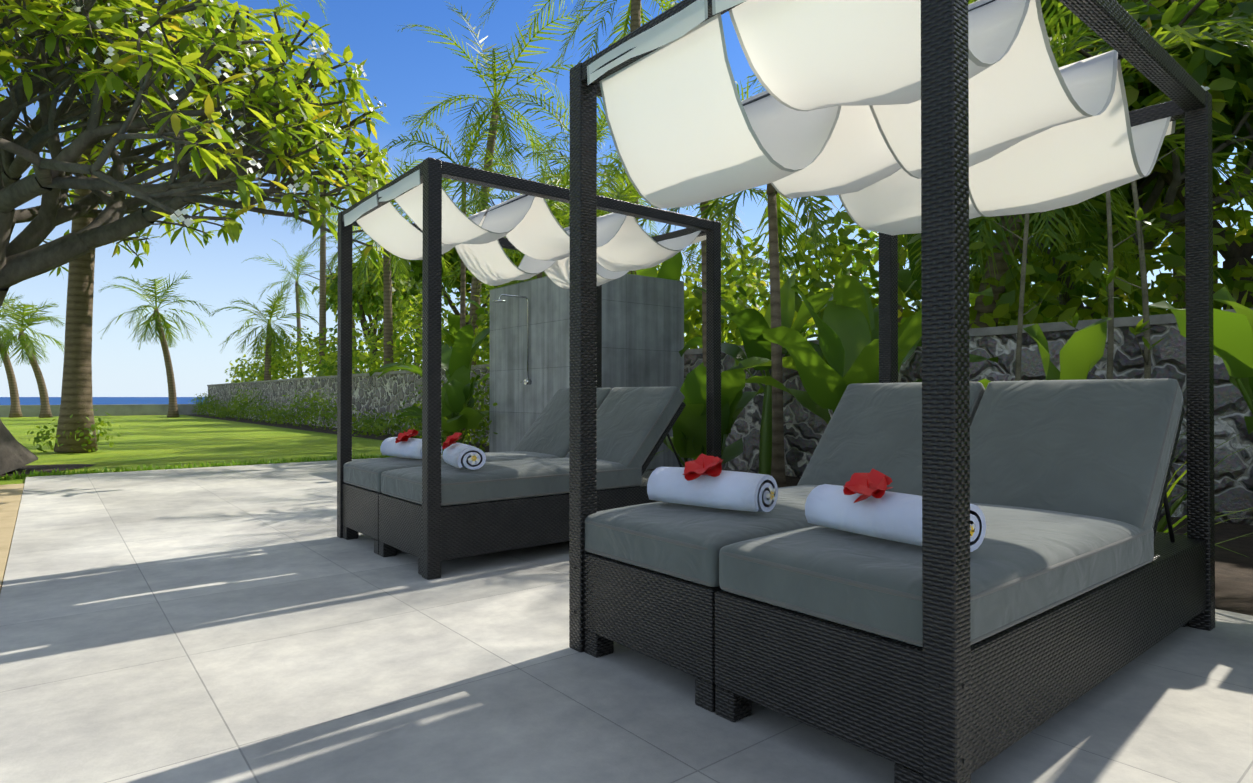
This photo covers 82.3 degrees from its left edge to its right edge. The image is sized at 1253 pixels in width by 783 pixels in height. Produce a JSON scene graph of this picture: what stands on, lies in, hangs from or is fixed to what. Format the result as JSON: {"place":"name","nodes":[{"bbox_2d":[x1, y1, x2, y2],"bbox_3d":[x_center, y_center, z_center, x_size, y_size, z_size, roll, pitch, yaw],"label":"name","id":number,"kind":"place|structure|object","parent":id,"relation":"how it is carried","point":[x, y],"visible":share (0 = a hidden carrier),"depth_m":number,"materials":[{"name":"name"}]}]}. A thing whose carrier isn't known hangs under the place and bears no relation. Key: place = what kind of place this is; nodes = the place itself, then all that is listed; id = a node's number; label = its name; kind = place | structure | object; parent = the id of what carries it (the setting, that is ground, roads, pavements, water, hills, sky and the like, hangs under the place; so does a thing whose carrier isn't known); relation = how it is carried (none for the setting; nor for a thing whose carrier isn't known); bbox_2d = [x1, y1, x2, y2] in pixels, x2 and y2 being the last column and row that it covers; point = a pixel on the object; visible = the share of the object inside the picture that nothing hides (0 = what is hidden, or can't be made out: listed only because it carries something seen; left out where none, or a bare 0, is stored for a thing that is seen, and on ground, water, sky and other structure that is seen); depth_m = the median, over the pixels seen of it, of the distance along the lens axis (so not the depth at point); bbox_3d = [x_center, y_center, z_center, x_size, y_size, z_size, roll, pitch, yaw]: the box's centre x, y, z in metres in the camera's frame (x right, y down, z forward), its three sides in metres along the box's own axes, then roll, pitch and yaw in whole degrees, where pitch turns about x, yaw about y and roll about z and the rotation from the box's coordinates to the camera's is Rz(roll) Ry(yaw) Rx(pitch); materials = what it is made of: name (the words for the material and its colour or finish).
{"place":"outdoors","nodes":[
{"label":"outdoors","id":0,"kind":"place"},
{"bbox_2d":[0,397,206,404],"bbox_3d":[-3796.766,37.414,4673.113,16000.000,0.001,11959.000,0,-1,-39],"label":"sea water","id":1,"kind":"structure","parent":0,"point":[96,400],"depth_m":467.90,"materials":[{"name":"blue liquid"}]},
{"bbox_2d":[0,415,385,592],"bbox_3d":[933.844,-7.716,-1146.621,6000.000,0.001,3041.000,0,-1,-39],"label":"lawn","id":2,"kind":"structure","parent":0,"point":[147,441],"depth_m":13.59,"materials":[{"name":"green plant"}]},
{"bbox_2d":[0,484,23,591],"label":"sand","id":3,"kind":"structure","parent":2,"relation":"on","point":[10,497],"depth_m":5.15,"materials":[{"name":"beige sand"}]},
{"bbox_2d":[0,404,207,416],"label":"seawall","id":4,"kind":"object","parent":2,"relation":"on","point":[115,409],"depth_m":33.84,"materials":[{"name":"concrete"}]},
{"bbox_2d":[0,448,481,479],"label":"lawn edge grass","id":5,"kind":"structure","parent":2,"relation":"on","point":[36,473],"depth_m":8.58,"materials":[{"name":"green plant"}]},
{"bbox_2d":[0,414,1252,615],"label":"soil beds","id":6,"kind":"object","parent":2,"relation":"on","point":[1234,580],"visible":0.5,"depth_m":4.22,"materials":[{"name":"brown soil"}]},
{"bbox_2d":[489,273,683,469],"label":"shower wall","id":7,"kind":"structure","parent":6,"relation":"on","point":[642,331],"depth_m":8.79,"materials":[{"name":"concrete"}]},
{"bbox_2d":[493,294,531,384],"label":"shower fittings","id":8,"kind":"object","parent":7,"relation":"attached to","point":[527,381],"visible":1,"depth_m":8.92,"materials":[{"name":"silver metal"}]},
{"bbox_2d":[27,353,1252,556],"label":"plants","id":9,"kind":"object","parent":6,"relation":"on","point":[371,425],"visible":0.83,"depth_m":15.58,"materials":[{"name":"green plant"}]},
{"bbox_2d":[369,233,1252,475],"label":"tropical plants","id":10,"kind":"object","parent":6,"relation":"on","point":[837,361],"depth_m":5.71,"materials":[{"name":"green plant"}]},
{"bbox_2d":[981,144,1184,380],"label":"trunks","id":11,"kind":"object","parent":6,"relation":"on","point":[1146,355],"depth_m":5.13,"materials":[{"name":"brown plant"}]},
{"bbox_2d":[208,323,1252,524],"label":"stone wall","id":12,"kind":"structure","parent":2,"relation":"on","point":[804,428],"depth_m":6.24,"materials":[{"name":"stone"}]},
{"bbox_2d":[207,308,1252,385],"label":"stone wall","id":13,"kind":"structure","parent":12,"relation":"on","point":[1118,322],"depth_m":6.08,"materials":[{"name":"grey stone"}]},
{"bbox_2d":[225,176,1252,382],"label":"shrubs","id":14,"kind":"object","parent":2,"relation":"on","point":[1005,311],"visible":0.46,"depth_m":9.22,"materials":[{"name":"green plant"}]},
{"bbox_2d":[0,458,1252,782],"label":"patio paving","id":15,"kind":"structure","parent":0,"point":[246,624],"depth_m":2.20,"materials":[{"name":"grey concrete"}]},
{"bbox_2d":[337,157,720,579],"bbox_3d":[-0.587,-0.102,4.539,2.000,2.000,1.350,0,-1,-39],"label":"daybed frame","id":16,"kind":"object","parent":15,"relation":"on","point":[389,525],"visible":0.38,"depth_m":3.78,"materials":[{"name":"black wicker"}]},
{"bbox_2d":[343,387,684,505],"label":"daybed cushions","id":17,"kind":"object","parent":16,"relation":"on","point":[633,423],"visible":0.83,"depth_m":4.24,"materials":[{"name":"fabric"}]},
{"bbox_2d":[380,437,485,469],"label":"rolled towels","id":18,"kind":"object","parent":17,"relation":"on","point":[457,455],"visible":0.85,"depth_m":3.92,"materials":[{"name":"white fabric"}]},
{"bbox_2d":[395,429,461,448],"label":"red flowers","id":19,"kind":"object","parent":18,"relation":"on","point":[448,442],"visible":1,"depth_m":4.23,"materials":[{"name":"red plant"}]},
{"bbox_2d":[468,453,479,463],"bbox_3d":[-0.958,0.334,3.916,0.061,0.074,0.702,0,-1,-32],"label":"white flower","id":20,"kind":"object","parent":18,"relation":"in","point":[474,457],"visible":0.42,"depth_m":3.62,"materials":[{"name":"white plant"}]},
{"bbox_2d":[471,195,569,230],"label":"daybed canopy bars","id":21,"kind":"object","parent":16,"relation":"attached to","point":[508,203],"visible":0.07,"depth_m":4.13,"materials":[{"name":"metal"}]},
{"bbox_2d":[343,169,705,288],"bbox_3d":[-0.587,-0.916,4.544,1.998,0.385,1.178,0,-1,-39],"label":"canopy fabric","id":22,"kind":"object","parent":16,"relation":"hanging from","point":[534,231],"visible":0.75,"depth_m":4.32,"materials":[{"name":"white fabric"}]},
{"bbox_2d":[569,0,1214,782],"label":"daybed frame","id":23,"kind":"object","parent":15,"relation":"on","point":[737,656],"visible":0.5,"depth_m":1.83,"materials":[{"name":"black wicker"}]},
{"bbox_2d":[587,0,1175,234],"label":"canopy fabric","id":24,"kind":"object","parent":23,"relation":"hanging from","point":[837,111],"visible":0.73,"depth_m":2.27,"materials":[{"name":"white fabric"}]},
{"bbox_2d":[585,378,1182,646],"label":"daybed cushions","id":25,"kind":"object","parent":23,"relation":"on","point":[1067,479],"visible":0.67,"depth_m":2.29,"materials":[{"name":"fabric"}]},
{"bbox_2d":[647,467,985,551],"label":"rolled towels","id":26,"kind":"object","parent":25,"relation":"on","point":[892,516],"visible":0.75,"depth_m":2.01,"materials":[{"name":"white fabric"}]},
{"bbox_2d":[682,453,892,502],"bbox_3d":[0.443,0.250,2.137,0.139,0.086,0.756,0,-1,-39],"label":"red flower","id":27,"kind":"object","parent":26,"relation":"on","point":[874,483],"visible":1,"depth_m":1.92,"materials":[{"name":"red plant"}]},
{"bbox_2d":[766,486,974,538],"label":"flowers","id":28,"kind":"object","parent":26,"relation":"on","point":[773,497],"visible":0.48,"depth_m":2.27,"materials":[{"name":"white plant"}]},
{"bbox_2d":[573,553,1213,763],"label":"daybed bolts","id":29,"kind":"object","parent":23,"relation":"attached to","point":[937,758],"visible":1,"depth_m":1.45,"materials":[{"name":"black metal"}]},
{"bbox_2d":[742,0,1122,105],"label":"daybed canopy bars","id":30,"kind":"object","parent":23,"relation":"attached to","point":[768,94],"depth_m":2.35,"materials":[{"name":"metal"}]},
{"bbox_2d":[0,0,1252,474],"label":"tree","id":31,"kind":"object","parent":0,"point":[52,182],"depth_m":7.54,"materials":[{"name":"green plant"}]},
{"bbox_2d":[0,0,1252,487],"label":"palm","id":32,"kind":"object","parent":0,"point":[1060,46],"depth_m":12.03,"materials":[{"name":"green plant"}]},
{"bbox_2d":[0,0,1252,396],"label":"sky","id":33,"kind":"structure","parent":0,"point":[403,68],"materials":[{"name":"blue"}]},
{"bbox_2d":[304,0,1252,368],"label":"tree","id":34,"kind":"object","parent":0,"point":[1198,66],"depth_m":9.10,"materials":[{"name":"green plant"}]}
]}

